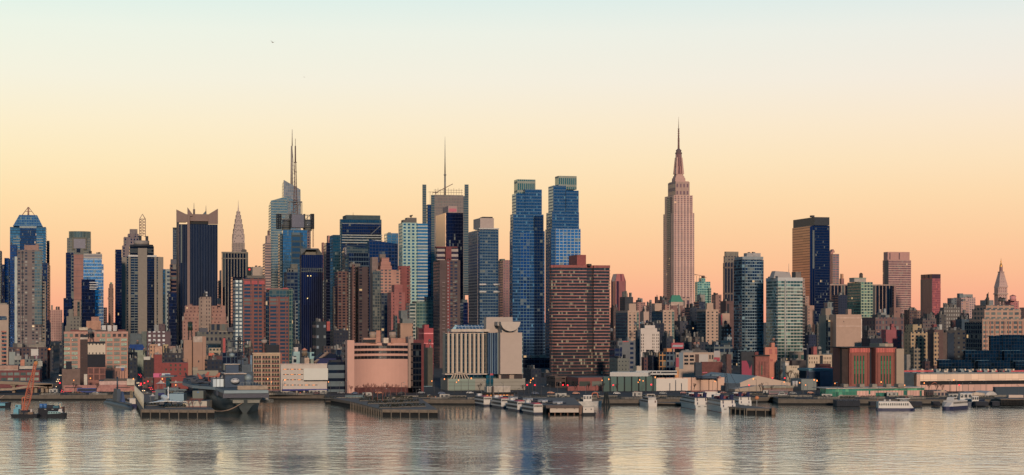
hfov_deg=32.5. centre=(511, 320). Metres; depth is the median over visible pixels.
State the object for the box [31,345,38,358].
white roof box
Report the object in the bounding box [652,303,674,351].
two tone tower
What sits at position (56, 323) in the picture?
apartment tower
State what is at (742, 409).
work pier
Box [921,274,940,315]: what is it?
red face tower
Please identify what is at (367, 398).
planter hedge
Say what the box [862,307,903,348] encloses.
ornate office block
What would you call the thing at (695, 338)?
infill block
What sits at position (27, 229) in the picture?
glass tower
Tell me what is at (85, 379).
white thin block
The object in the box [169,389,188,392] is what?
flat canopy
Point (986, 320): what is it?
loft warehouse
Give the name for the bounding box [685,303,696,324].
dark block
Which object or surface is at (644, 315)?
beige block
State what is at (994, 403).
dark barge
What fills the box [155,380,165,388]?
white tent
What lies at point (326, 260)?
slim dark tower
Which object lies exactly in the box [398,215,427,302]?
pale green tower
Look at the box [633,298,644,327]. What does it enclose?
pink block
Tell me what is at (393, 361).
concave building
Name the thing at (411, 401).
planter hedge
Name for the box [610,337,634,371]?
grey office block
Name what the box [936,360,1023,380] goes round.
glass hall
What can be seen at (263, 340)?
water tower
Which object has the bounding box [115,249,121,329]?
navy slab
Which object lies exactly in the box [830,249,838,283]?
pink stone tower
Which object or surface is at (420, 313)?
glass podium block
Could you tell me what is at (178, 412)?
museum pier
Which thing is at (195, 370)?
beige quay shed
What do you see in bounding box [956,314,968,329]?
teal roof cluster
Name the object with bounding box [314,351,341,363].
navy roof hall
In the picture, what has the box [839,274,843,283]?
gold cap tower
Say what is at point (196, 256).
winged roof tower
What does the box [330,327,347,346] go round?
dark base block
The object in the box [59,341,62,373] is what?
street wall block
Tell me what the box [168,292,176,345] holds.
dark tower
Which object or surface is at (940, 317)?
shaded block
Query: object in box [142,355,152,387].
dark corner block
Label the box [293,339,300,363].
infill block
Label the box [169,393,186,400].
glass pavilion
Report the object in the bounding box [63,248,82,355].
brick slab tower
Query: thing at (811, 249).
wide reflecting tower
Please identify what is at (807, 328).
infill block
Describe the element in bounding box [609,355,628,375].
grey warehouse
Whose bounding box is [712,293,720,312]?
pink low block
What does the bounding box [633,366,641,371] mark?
cream box
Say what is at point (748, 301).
glass apartment tower
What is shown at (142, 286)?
concrete tower
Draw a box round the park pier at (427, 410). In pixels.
[326,397,437,415]
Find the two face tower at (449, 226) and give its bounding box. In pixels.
[436,206,462,302]
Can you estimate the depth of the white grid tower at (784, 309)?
1663.70 m
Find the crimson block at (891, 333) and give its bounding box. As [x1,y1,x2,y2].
[881,324,901,348]
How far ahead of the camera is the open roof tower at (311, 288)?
1952.65 m
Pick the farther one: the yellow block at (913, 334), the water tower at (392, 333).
the yellow block at (913, 334)
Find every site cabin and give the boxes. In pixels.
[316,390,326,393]
[555,393,566,396]
[632,392,641,395]
[886,392,896,395]
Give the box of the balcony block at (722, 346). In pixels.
[705,340,732,368]
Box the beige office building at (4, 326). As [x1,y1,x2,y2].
[0,303,8,364]
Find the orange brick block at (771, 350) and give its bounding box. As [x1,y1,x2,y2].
[763,341,776,377]
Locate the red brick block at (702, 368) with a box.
[694,359,722,375]
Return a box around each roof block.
[658,296,668,304]
[694,297,705,309]
[697,293,704,301]
[913,314,941,332]
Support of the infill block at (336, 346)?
on the ground at (438, 375)
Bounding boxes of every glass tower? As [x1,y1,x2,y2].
[10,207,46,262]
[268,135,300,287]
[340,215,381,270]
[510,179,544,356]
[545,176,580,357]
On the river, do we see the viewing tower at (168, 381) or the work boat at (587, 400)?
the work boat at (587, 400)
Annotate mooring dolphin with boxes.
[602,392,609,406]
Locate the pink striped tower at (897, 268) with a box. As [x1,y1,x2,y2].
[883,252,910,313]
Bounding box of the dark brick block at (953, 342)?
[943,327,964,359]
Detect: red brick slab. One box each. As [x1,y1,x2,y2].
[387,285,404,337]
[398,266,410,309]
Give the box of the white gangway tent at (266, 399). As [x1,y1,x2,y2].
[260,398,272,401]
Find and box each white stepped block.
[291,347,299,363]
[640,322,658,365]
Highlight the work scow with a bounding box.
[37,402,64,415]
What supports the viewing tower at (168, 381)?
on the ground at (438, 375)
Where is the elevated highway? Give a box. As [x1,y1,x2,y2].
[0,380,57,392]
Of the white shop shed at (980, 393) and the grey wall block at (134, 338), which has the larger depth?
the grey wall block at (134, 338)
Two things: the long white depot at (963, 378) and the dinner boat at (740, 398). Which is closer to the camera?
the dinner boat at (740, 398)
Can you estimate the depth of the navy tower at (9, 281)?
2349.41 m
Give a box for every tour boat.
[475,389,491,405]
[491,391,508,407]
[506,393,524,411]
[522,395,542,414]
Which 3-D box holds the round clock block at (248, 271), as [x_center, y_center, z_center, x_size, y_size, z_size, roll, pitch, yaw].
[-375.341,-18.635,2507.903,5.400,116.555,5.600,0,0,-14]
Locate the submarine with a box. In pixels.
[103,377,133,408]
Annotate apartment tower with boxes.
[17,244,45,346]
[50,305,61,340]
[332,269,350,339]
[348,262,368,341]
[733,252,763,365]
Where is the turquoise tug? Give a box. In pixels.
[0,395,10,406]
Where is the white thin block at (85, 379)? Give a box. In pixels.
[84,374,86,384]
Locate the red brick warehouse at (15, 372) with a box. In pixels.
[0,365,41,388]
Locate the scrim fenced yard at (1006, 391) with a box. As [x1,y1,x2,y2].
[993,387,1023,395]
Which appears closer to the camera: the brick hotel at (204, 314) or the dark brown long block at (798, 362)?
the dark brown long block at (798, 362)
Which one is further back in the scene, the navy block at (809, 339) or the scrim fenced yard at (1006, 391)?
the navy block at (809, 339)
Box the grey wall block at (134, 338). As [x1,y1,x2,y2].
[130,331,141,343]
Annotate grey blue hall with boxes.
[797,364,832,388]
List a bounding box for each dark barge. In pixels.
[868,401,875,405]
[909,401,921,405]
[931,401,939,405]
[973,401,988,405]
[990,401,999,405]
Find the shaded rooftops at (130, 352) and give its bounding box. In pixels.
[128,348,137,376]
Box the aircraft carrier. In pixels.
[181,336,268,412]
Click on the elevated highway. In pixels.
(45, 386)
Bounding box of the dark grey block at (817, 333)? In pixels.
[815,321,818,354]
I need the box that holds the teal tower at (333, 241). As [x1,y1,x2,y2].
[327,235,339,329]
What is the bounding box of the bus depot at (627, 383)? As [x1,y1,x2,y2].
[602,376,723,390]
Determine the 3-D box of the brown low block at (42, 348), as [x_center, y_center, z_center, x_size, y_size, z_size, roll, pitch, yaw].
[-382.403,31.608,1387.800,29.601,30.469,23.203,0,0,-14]
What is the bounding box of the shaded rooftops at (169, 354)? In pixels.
[163,348,181,361]
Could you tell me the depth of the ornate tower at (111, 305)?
2600.72 m
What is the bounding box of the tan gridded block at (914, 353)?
[909,344,919,369]
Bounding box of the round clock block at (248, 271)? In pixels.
[247,267,250,275]
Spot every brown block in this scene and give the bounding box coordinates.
[610,304,617,339]
[720,298,733,347]
[904,307,920,331]
[928,327,942,370]
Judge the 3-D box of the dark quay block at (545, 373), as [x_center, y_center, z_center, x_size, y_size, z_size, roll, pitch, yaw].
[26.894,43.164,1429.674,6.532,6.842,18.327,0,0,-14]
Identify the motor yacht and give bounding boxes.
[639,394,656,405]
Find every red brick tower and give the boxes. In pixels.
[233,276,265,354]
[264,288,292,363]
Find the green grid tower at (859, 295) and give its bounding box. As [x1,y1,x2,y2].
[847,278,872,316]
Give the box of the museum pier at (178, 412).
[131,393,213,416]
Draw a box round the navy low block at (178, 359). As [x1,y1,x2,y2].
[175,355,181,361]
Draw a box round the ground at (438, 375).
[0,323,1023,398]
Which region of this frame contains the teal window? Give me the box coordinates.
[486,375,492,386]
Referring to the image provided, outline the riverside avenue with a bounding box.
[0,393,957,393]
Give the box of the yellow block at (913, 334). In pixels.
[903,324,927,368]
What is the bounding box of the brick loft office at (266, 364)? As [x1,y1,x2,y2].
[252,345,281,390]
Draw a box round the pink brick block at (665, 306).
[662,302,668,309]
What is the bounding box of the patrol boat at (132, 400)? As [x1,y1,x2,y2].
[127,390,136,406]
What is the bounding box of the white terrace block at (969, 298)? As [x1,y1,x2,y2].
[957,293,974,318]
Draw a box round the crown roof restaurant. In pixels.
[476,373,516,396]
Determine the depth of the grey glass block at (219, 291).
2900.49 m
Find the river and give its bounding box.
[0,399,1023,474]
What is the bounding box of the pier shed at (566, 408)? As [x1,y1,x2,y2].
[546,404,582,414]
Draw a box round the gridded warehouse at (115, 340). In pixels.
[64,324,127,378]
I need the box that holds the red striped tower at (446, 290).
[433,246,459,367]
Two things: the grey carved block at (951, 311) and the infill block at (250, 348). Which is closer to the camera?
the infill block at (250, 348)
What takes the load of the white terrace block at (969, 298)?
on the ground at (438, 375)
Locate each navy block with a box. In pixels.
[635,328,639,365]
[803,332,815,351]
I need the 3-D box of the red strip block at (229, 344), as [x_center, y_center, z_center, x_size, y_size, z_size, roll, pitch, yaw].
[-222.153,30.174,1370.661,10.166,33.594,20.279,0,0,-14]
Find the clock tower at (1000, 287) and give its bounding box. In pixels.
[993,261,1007,304]
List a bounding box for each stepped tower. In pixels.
[122,229,138,256]
[263,230,270,289]
[370,254,399,341]
[803,278,814,334]
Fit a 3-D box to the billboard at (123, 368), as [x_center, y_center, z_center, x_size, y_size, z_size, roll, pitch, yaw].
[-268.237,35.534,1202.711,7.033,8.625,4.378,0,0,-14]
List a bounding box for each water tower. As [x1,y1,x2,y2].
[88,328,92,338]
[188,321,192,339]
[244,343,248,355]
[261,338,266,352]
[302,348,306,356]
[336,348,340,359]
[369,330,375,337]
[389,330,395,337]
[1010,295,1015,300]
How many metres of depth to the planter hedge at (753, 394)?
1102.69 m
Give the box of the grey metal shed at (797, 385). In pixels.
[791,378,815,389]
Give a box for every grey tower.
[0,251,1,302]
[173,227,175,258]
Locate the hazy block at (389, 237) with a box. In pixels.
[384,232,397,243]
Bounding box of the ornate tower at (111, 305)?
[104,282,113,329]
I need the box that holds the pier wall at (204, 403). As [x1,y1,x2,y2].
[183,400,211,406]
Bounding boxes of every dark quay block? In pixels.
[523,355,549,367]
[524,365,540,381]
[541,370,551,376]
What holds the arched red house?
on the ground at (438, 375)
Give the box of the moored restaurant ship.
[697,390,719,396]
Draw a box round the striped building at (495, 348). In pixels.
[441,317,524,390]
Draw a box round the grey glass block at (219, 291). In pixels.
[218,270,220,305]
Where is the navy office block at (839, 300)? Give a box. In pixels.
[832,292,846,313]
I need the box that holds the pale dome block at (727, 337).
[724,335,731,339]
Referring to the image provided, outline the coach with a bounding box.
[660,371,676,374]
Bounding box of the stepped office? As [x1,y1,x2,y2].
[284,264,297,342]
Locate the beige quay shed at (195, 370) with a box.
[192,367,217,390]
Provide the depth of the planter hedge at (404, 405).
944.66 m
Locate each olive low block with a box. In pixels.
[424,345,432,386]
[776,358,784,380]
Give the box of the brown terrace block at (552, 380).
[546,375,566,387]
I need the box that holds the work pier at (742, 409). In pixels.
[729,404,775,414]
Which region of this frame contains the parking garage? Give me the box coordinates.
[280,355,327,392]
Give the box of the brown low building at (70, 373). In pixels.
[62,361,79,388]
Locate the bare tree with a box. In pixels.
[374,384,381,399]
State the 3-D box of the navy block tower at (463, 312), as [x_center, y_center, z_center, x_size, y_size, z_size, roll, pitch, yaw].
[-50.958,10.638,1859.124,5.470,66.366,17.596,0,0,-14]
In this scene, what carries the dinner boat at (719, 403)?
on the river
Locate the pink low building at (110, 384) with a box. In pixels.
[63,378,134,391]
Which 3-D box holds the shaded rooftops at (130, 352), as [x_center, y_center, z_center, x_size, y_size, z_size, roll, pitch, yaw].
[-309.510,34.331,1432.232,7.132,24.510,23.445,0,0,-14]
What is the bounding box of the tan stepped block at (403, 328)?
[393,310,413,337]
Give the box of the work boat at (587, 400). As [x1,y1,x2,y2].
[578,395,601,405]
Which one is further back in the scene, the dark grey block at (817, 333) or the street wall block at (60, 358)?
the dark grey block at (817, 333)
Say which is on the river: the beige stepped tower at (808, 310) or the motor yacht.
the motor yacht
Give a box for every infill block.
[176,345,182,357]
[245,341,252,354]
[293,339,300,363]
[331,344,341,356]
[662,331,672,351]
[674,325,679,341]
[682,328,690,336]
[692,332,699,348]
[804,324,811,334]
[863,326,874,337]
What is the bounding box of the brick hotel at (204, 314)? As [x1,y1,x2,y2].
[182,291,227,348]
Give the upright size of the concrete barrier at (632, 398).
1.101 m
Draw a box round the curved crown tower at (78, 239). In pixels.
[67,231,90,258]
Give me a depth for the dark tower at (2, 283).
2499.57 m
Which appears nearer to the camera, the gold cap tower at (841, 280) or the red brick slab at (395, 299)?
the red brick slab at (395, 299)
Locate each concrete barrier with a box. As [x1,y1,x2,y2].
[41,393,59,394]
[89,393,107,394]
[621,397,642,398]
[790,395,811,396]
[817,397,839,398]
[910,397,925,398]
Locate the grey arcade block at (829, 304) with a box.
[824,299,832,313]
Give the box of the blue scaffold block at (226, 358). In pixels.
[220,347,242,371]
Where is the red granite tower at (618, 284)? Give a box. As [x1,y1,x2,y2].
[611,274,625,310]
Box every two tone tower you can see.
[616,304,638,340]
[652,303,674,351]
[697,303,717,344]
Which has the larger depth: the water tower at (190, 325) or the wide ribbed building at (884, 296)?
the wide ribbed building at (884, 296)
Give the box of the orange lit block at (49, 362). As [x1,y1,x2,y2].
[48,347,49,377]
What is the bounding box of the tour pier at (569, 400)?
[517,397,579,413]
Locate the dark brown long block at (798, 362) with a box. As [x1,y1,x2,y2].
[781,357,805,377]
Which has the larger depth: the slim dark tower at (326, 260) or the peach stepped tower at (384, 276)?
the slim dark tower at (326, 260)
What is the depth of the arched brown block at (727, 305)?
2101.95 m
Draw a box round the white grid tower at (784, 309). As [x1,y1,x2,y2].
[766,271,804,359]
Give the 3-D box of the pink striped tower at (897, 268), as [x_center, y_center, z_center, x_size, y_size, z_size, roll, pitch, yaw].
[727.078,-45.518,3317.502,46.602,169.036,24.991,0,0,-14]
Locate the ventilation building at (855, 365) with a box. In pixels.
[829,346,903,386]
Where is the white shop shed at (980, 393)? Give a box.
[960,390,996,396]
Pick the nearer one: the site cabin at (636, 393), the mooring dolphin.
the mooring dolphin
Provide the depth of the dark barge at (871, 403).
1026.00 m
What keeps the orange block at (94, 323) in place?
on the ground at (438, 375)
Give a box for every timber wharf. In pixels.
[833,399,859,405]
[994,398,1023,404]
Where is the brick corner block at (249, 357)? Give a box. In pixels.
[240,353,251,371]
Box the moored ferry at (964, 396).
[958,393,984,401]
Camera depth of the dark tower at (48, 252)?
2749.68 m
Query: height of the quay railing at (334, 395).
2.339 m
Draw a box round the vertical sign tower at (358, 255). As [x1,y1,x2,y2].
[342,246,368,271]
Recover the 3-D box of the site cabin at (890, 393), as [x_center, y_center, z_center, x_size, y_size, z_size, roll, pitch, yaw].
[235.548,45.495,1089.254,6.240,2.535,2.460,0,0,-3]
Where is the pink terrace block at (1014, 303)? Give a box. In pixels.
[1005,299,1018,308]
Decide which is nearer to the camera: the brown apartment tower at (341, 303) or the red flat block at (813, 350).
the red flat block at (813, 350)
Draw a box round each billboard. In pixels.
[115,366,125,377]
[671,343,682,351]
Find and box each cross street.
[51,357,67,393]
[128,373,154,392]
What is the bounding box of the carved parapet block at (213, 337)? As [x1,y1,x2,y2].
[195,327,232,354]
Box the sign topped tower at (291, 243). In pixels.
[276,139,313,342]
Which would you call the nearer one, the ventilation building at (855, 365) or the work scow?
the work scow
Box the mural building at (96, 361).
[87,342,104,384]
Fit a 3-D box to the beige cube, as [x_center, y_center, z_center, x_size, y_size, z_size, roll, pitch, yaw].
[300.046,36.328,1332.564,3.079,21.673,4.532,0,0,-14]
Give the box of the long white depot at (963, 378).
[904,369,1023,390]
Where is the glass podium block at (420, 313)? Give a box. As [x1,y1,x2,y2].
[406,297,432,338]
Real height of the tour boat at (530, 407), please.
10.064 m
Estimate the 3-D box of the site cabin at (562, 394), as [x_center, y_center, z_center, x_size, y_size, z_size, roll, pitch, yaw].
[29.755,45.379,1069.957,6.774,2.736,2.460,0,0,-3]
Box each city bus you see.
[77,388,95,391]
[768,390,787,394]
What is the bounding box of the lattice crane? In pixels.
[721,355,739,393]
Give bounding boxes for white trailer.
[1007,395,1022,397]
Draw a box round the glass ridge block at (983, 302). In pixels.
[980,299,993,304]
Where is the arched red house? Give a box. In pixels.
[950,320,955,327]
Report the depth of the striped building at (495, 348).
1192.10 m
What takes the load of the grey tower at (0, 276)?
on the ground at (438, 375)
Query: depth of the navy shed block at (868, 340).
1453.29 m
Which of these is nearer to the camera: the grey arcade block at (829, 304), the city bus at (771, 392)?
the city bus at (771, 392)
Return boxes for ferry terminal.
[812,382,945,396]
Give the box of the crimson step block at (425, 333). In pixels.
[416,325,432,347]
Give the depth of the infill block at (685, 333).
1782.10 m
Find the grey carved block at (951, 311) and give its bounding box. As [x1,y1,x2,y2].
[940,303,959,329]
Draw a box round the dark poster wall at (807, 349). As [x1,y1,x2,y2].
[802,344,810,375]
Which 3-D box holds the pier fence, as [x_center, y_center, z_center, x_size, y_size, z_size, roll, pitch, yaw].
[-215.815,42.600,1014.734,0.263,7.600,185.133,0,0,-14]
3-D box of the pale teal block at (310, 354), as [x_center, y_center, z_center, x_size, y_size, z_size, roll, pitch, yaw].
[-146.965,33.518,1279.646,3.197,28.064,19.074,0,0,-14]
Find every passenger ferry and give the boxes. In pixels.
[875,396,914,409]
[942,397,967,408]
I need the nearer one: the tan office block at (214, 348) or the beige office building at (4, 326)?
the tan office block at (214, 348)
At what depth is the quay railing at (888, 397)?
1050.66 m
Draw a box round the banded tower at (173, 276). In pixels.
[170,259,175,291]
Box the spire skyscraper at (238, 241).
[232,203,244,251]
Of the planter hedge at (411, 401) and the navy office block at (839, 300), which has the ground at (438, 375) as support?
the navy office block at (839, 300)
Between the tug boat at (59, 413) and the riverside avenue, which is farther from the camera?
the riverside avenue
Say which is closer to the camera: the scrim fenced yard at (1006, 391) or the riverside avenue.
the scrim fenced yard at (1006, 391)
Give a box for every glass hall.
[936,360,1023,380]
[962,350,1023,360]
[987,335,1023,359]
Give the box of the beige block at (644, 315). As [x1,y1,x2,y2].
[640,306,648,327]
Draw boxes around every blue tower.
[81,251,103,329]
[468,217,499,332]
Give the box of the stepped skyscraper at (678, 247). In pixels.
[663,119,693,307]
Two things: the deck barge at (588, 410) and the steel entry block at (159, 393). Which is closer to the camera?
the deck barge at (588, 410)
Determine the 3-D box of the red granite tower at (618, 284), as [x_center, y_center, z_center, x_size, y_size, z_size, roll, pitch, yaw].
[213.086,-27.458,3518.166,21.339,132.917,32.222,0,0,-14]
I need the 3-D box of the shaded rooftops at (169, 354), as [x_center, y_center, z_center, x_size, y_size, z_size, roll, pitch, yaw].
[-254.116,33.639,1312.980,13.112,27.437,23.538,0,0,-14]
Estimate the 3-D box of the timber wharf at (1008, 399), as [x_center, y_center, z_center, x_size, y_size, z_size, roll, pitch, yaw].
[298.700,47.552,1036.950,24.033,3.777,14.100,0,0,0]
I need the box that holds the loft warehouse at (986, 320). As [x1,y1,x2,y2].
[965,292,1023,349]
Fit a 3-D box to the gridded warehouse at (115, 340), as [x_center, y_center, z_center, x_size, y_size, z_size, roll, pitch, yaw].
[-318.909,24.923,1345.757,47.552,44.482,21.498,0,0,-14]
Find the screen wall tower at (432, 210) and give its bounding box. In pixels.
[422,162,468,299]
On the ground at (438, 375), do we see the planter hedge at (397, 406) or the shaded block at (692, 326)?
the shaded block at (692, 326)
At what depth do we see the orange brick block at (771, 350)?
1401.48 m
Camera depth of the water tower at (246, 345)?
1198.96 m
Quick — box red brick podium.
[566,376,622,390]
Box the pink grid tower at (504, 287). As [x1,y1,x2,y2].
[499,259,509,316]
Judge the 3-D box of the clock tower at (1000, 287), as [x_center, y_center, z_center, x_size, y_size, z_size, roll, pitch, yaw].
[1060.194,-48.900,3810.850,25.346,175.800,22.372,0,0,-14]
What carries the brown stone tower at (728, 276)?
on the ground at (438, 375)
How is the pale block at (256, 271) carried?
on the ground at (438, 375)
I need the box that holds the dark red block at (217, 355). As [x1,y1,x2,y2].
[208,353,221,359]
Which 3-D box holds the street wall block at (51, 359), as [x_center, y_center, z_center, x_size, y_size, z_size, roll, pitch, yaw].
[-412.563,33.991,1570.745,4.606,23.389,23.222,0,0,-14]
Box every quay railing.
[76,392,94,394]
[271,392,288,394]
[322,395,347,398]
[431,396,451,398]
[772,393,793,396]
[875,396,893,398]
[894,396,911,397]
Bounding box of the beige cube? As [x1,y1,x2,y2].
[904,354,909,369]
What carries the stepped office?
on the ground at (438, 375)
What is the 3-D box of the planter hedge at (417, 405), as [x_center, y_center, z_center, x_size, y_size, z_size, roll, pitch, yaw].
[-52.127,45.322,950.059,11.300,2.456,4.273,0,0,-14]
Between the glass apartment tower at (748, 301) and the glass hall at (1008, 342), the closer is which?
the glass hall at (1008, 342)
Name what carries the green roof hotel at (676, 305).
on the ground at (438, 375)
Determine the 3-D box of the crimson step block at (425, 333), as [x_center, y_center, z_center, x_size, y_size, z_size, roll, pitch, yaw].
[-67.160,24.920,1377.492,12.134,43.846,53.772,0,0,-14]
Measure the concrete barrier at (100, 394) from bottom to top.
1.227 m
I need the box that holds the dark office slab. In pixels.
[312,318,333,356]
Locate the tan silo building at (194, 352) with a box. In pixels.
[181,336,207,374]
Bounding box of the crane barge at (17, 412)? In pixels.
[10,360,39,416]
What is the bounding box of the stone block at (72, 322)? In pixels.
[65,309,79,331]
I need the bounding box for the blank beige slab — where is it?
[819,308,861,366]
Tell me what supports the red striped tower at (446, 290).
on the ground at (438, 375)
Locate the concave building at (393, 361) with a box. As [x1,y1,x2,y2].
[345,336,423,392]
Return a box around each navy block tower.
[231,277,242,326]
[460,300,467,332]
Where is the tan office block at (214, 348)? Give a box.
[207,343,220,354]
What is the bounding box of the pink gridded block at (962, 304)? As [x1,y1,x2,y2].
[947,298,968,314]
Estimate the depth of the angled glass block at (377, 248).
2204.55 m
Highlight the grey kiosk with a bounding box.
[192,390,205,399]
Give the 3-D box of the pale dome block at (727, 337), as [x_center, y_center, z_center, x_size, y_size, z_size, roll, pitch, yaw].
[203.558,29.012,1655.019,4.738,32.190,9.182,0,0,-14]
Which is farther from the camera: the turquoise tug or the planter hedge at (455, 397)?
the planter hedge at (455, 397)
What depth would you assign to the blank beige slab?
1484.56 m
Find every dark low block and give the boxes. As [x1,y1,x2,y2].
[648,351,657,376]
[675,336,707,351]
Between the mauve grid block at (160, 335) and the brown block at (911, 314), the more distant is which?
the brown block at (911, 314)
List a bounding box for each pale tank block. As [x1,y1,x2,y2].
[9,350,15,364]
[877,309,885,314]
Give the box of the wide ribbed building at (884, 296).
[830,284,895,314]
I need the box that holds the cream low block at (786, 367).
[782,361,798,382]
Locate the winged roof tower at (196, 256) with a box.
[176,207,217,346]
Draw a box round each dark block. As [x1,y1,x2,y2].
[620,291,632,310]
[645,300,651,321]
[645,320,663,350]
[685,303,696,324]
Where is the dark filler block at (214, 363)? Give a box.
[205,355,221,375]
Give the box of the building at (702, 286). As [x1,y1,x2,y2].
[694,274,710,302]
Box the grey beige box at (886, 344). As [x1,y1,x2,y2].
[870,342,892,346]
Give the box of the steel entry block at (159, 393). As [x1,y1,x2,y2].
[155,389,166,398]
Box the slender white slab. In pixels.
[163,269,169,330]
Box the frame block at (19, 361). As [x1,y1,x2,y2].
[14,353,41,367]
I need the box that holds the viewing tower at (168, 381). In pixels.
[160,375,182,386]
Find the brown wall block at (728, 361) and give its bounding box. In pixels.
[723,350,730,372]
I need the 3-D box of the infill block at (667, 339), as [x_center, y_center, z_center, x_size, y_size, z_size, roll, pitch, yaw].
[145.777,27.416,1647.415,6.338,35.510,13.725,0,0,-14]
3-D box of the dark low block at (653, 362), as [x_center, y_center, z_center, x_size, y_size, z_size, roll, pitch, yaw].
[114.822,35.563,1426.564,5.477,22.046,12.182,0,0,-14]
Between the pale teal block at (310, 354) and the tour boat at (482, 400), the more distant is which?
the pale teal block at (310, 354)
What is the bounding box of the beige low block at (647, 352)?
[642,350,657,356]
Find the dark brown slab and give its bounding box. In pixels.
[80,335,87,384]
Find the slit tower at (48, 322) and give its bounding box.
[15,257,50,348]
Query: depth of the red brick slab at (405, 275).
1831.74 m
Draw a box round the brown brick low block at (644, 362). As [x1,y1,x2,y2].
[641,353,647,370]
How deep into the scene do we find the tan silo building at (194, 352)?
1338.89 m
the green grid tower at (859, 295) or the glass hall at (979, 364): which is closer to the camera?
the glass hall at (979, 364)
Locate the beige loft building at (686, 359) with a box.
[675,348,719,376]
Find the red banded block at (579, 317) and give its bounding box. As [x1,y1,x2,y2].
[549,255,609,373]
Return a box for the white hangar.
[702,372,793,391]
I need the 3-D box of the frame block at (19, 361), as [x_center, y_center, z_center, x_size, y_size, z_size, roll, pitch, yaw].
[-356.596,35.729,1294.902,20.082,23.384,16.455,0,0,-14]
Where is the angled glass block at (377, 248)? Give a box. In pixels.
[366,240,397,330]
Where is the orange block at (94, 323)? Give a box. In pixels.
[86,317,100,329]
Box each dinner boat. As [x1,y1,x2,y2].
[680,392,706,409]
[707,394,735,412]
[728,392,750,405]
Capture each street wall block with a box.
[50,346,53,370]
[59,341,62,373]
[129,354,137,381]
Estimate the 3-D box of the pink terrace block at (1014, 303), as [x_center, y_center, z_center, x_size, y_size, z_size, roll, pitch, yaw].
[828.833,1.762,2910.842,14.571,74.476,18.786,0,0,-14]
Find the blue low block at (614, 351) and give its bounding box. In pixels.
[609,346,621,357]
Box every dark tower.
[2,264,3,302]
[47,241,49,319]
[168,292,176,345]
[221,249,247,326]
[322,242,329,345]
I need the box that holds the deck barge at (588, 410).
[582,407,595,414]
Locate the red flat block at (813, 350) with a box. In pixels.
[811,345,816,354]
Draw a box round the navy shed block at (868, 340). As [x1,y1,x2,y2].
[861,335,881,345]
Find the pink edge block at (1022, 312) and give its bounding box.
[1019,307,1023,318]
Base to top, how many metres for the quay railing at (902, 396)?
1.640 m
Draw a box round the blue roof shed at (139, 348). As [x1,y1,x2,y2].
[128,344,144,372]
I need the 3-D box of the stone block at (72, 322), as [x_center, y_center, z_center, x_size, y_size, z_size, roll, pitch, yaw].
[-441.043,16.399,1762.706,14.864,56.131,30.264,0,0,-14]
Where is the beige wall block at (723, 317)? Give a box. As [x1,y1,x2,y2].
[718,311,729,339]
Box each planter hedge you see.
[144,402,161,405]
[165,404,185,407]
[359,397,376,400]
[367,400,387,403]
[374,396,392,399]
[379,404,399,407]
[383,399,403,403]
[393,403,411,406]
[394,396,412,399]
[401,398,419,402]
[405,403,425,406]
[418,394,433,397]
[449,396,465,398]
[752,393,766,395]
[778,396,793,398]
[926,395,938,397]
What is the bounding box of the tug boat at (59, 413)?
[46,409,66,416]
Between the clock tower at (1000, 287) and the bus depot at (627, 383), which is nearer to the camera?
the bus depot at (627, 383)
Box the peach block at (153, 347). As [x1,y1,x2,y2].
[149,340,175,361]
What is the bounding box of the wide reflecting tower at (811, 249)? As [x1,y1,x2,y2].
[792,215,829,323]
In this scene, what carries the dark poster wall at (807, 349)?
on the ground at (438, 375)
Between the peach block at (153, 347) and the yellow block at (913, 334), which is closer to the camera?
the peach block at (153, 347)
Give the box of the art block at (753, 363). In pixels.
[740,351,769,377]
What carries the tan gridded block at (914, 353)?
on the ground at (438, 375)
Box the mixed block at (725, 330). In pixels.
[721,324,730,339]
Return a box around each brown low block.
[8,341,47,378]
[922,359,929,381]
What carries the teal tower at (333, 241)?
on the ground at (438, 375)
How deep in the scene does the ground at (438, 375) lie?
1168.35 m
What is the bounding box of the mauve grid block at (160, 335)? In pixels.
[142,324,170,356]
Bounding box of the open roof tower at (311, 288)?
[300,248,323,356]
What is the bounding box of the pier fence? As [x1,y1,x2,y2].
[134,385,143,408]
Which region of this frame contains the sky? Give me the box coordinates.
[0,0,1023,322]
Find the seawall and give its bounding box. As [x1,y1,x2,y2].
[0,395,1022,404]
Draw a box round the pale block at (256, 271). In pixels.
[251,265,262,275]
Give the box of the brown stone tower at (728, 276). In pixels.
[723,252,738,300]
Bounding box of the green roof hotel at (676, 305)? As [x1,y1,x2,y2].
[669,295,684,320]
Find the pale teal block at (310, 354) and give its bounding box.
[307,348,313,363]
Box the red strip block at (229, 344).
[221,338,234,351]
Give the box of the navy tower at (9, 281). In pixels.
[4,242,17,346]
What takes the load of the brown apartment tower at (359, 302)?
on the ground at (438, 375)
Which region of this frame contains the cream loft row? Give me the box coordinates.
[807,351,831,367]
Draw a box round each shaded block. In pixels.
[674,316,687,335]
[686,320,696,336]
[935,311,945,332]
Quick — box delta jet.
[149,387,181,406]
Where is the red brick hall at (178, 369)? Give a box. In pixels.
[153,352,187,389]
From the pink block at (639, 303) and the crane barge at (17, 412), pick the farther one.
the pink block at (639, 303)
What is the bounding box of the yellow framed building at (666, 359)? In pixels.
[658,348,674,377]
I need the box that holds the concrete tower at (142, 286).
[122,214,162,347]
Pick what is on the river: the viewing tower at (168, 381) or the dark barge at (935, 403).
the dark barge at (935, 403)

